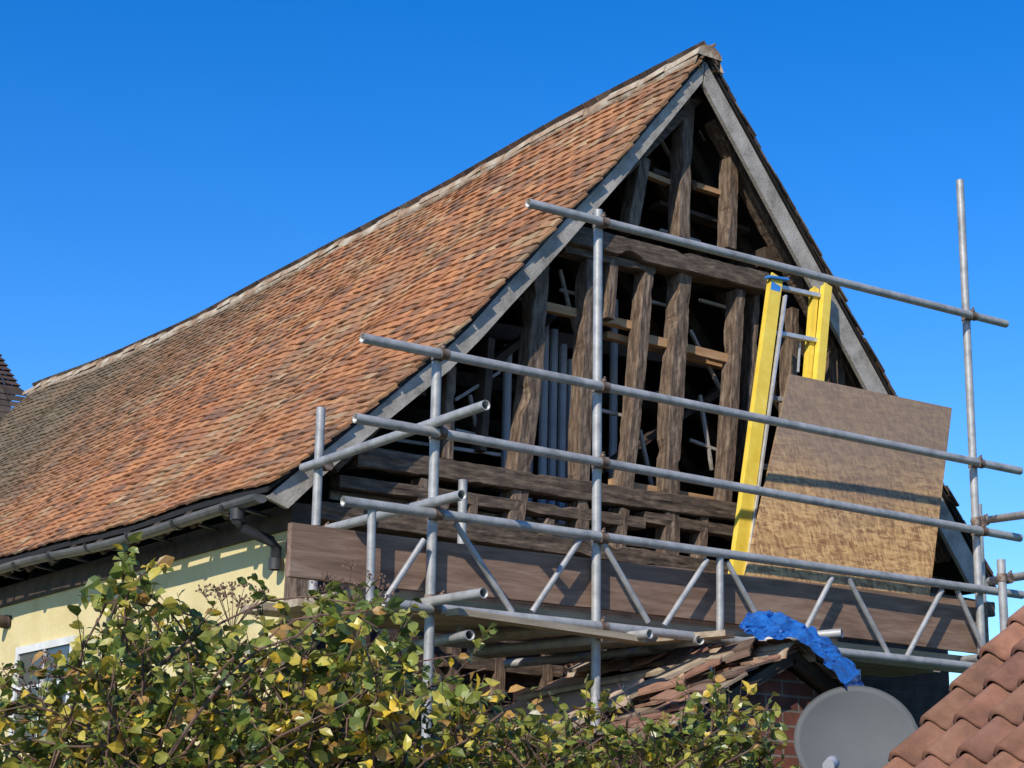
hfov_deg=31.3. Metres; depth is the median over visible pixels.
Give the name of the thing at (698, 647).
loose tile
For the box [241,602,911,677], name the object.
scaffold board
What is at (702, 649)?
loose tile
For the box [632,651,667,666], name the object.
loose tile
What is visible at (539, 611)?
scaffold board
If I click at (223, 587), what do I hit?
seed head
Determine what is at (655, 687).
loose tile
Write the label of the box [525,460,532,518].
plastic pipe
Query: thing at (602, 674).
loose tile
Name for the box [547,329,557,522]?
plastic pipe
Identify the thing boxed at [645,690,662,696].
loose tile
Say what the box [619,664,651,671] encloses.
loose tile
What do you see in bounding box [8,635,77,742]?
window
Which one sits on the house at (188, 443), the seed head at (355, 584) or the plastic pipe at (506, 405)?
the plastic pipe at (506, 405)
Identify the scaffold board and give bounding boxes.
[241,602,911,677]
[275,598,939,674]
[304,593,933,670]
[332,588,959,660]
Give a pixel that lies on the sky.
(160, 160)
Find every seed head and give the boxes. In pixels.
[0,651,70,762]
[195,581,268,689]
[302,558,394,763]
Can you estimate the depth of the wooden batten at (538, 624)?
8.72 m
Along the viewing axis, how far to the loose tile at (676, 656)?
9.65 m
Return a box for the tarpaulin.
[739,610,863,688]
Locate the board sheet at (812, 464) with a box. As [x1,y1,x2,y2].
[744,374,951,595]
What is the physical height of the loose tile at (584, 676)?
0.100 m
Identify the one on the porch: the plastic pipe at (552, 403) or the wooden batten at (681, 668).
the wooden batten at (681, 668)
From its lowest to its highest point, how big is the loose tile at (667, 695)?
0.076 m
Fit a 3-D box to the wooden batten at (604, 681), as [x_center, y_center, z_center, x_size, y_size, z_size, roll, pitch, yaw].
[0.437,1.597,9.772,1.036,0.145,0.064,-11,-19,39]
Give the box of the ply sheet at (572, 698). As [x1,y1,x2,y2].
[485,678,643,725]
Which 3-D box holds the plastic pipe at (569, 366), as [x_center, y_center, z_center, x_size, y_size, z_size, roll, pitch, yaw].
[0.366,0.675,11.712,0.066,1.720,0.053,11,-17,-34]
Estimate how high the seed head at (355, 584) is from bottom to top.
2.502 m
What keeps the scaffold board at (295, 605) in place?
on the scaffold
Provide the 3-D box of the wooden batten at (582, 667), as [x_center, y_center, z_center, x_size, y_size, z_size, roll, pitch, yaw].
[0.726,1.508,9.910,0.090,0.114,1.457,9,-17,-29]
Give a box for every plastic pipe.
[500,344,511,496]
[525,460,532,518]
[537,325,548,519]
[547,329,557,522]
[556,344,566,523]
[565,359,571,524]
[608,299,617,511]
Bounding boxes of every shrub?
[0,531,540,767]
[436,666,799,767]
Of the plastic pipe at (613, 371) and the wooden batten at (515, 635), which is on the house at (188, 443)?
the plastic pipe at (613, 371)
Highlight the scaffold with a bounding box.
[286,179,1023,748]
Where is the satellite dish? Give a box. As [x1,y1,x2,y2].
[794,685,917,767]
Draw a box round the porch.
[480,638,844,767]
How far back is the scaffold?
9.45 m
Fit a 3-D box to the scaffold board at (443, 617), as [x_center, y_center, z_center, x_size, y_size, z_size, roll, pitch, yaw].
[0.854,1.376,9.948,4.387,0.044,0.225,11,-17,-34]
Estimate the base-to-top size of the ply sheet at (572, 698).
0.352 m
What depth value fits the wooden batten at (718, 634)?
9.61 m
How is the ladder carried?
on the scaffold
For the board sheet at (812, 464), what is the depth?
11.29 m
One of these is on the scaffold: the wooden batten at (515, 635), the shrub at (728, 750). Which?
the wooden batten at (515, 635)
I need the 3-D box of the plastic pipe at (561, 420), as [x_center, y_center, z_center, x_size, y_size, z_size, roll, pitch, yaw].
[0.311,0.613,11.611,0.066,1.789,0.053,11,-17,-34]
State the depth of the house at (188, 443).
12.11 m
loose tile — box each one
[575,673,590,677]
[587,672,609,680]
[602,659,634,671]
[612,691,630,708]
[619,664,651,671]
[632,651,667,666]
[638,676,684,695]
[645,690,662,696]
[650,689,688,701]
[658,646,695,667]
[682,646,708,659]
[683,655,722,678]
[692,643,708,651]
[713,637,757,655]
[725,646,753,662]
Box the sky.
[0,0,1023,685]
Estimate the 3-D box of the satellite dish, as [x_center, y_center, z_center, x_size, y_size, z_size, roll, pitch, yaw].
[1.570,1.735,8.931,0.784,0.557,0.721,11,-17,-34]
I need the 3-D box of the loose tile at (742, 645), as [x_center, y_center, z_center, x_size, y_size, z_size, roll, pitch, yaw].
[1.153,1.351,9.400,0.226,0.115,0.140,-9,-17,33]
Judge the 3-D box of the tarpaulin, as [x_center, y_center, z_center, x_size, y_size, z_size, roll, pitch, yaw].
[1.482,1.346,9.263,0.762,0.426,0.322,4,-15,-11]
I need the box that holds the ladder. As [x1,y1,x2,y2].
[728,272,831,574]
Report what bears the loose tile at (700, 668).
on the porch
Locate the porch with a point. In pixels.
(798, 676)
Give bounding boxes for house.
[0,41,997,765]
[0,354,23,417]
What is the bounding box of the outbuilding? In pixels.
[882,605,1023,767]
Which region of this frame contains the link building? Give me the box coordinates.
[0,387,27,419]
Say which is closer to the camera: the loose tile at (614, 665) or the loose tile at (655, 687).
the loose tile at (655, 687)
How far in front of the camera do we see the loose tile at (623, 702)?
9.13 m
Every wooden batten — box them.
[446,608,645,643]
[465,629,570,643]
[474,630,734,658]
[516,665,674,699]
[566,657,706,726]
[567,651,733,672]
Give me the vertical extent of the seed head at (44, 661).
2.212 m
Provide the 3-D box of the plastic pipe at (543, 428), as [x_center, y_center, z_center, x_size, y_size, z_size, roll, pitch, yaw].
[0.191,0.513,11.472,0.066,1.908,0.053,11,-17,-34]
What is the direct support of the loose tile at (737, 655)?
on the porch
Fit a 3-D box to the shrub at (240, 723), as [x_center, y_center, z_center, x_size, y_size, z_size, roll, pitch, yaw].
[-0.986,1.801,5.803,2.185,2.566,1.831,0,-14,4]
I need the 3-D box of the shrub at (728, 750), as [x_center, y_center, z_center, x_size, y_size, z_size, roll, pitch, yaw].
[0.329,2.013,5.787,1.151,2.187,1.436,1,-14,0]

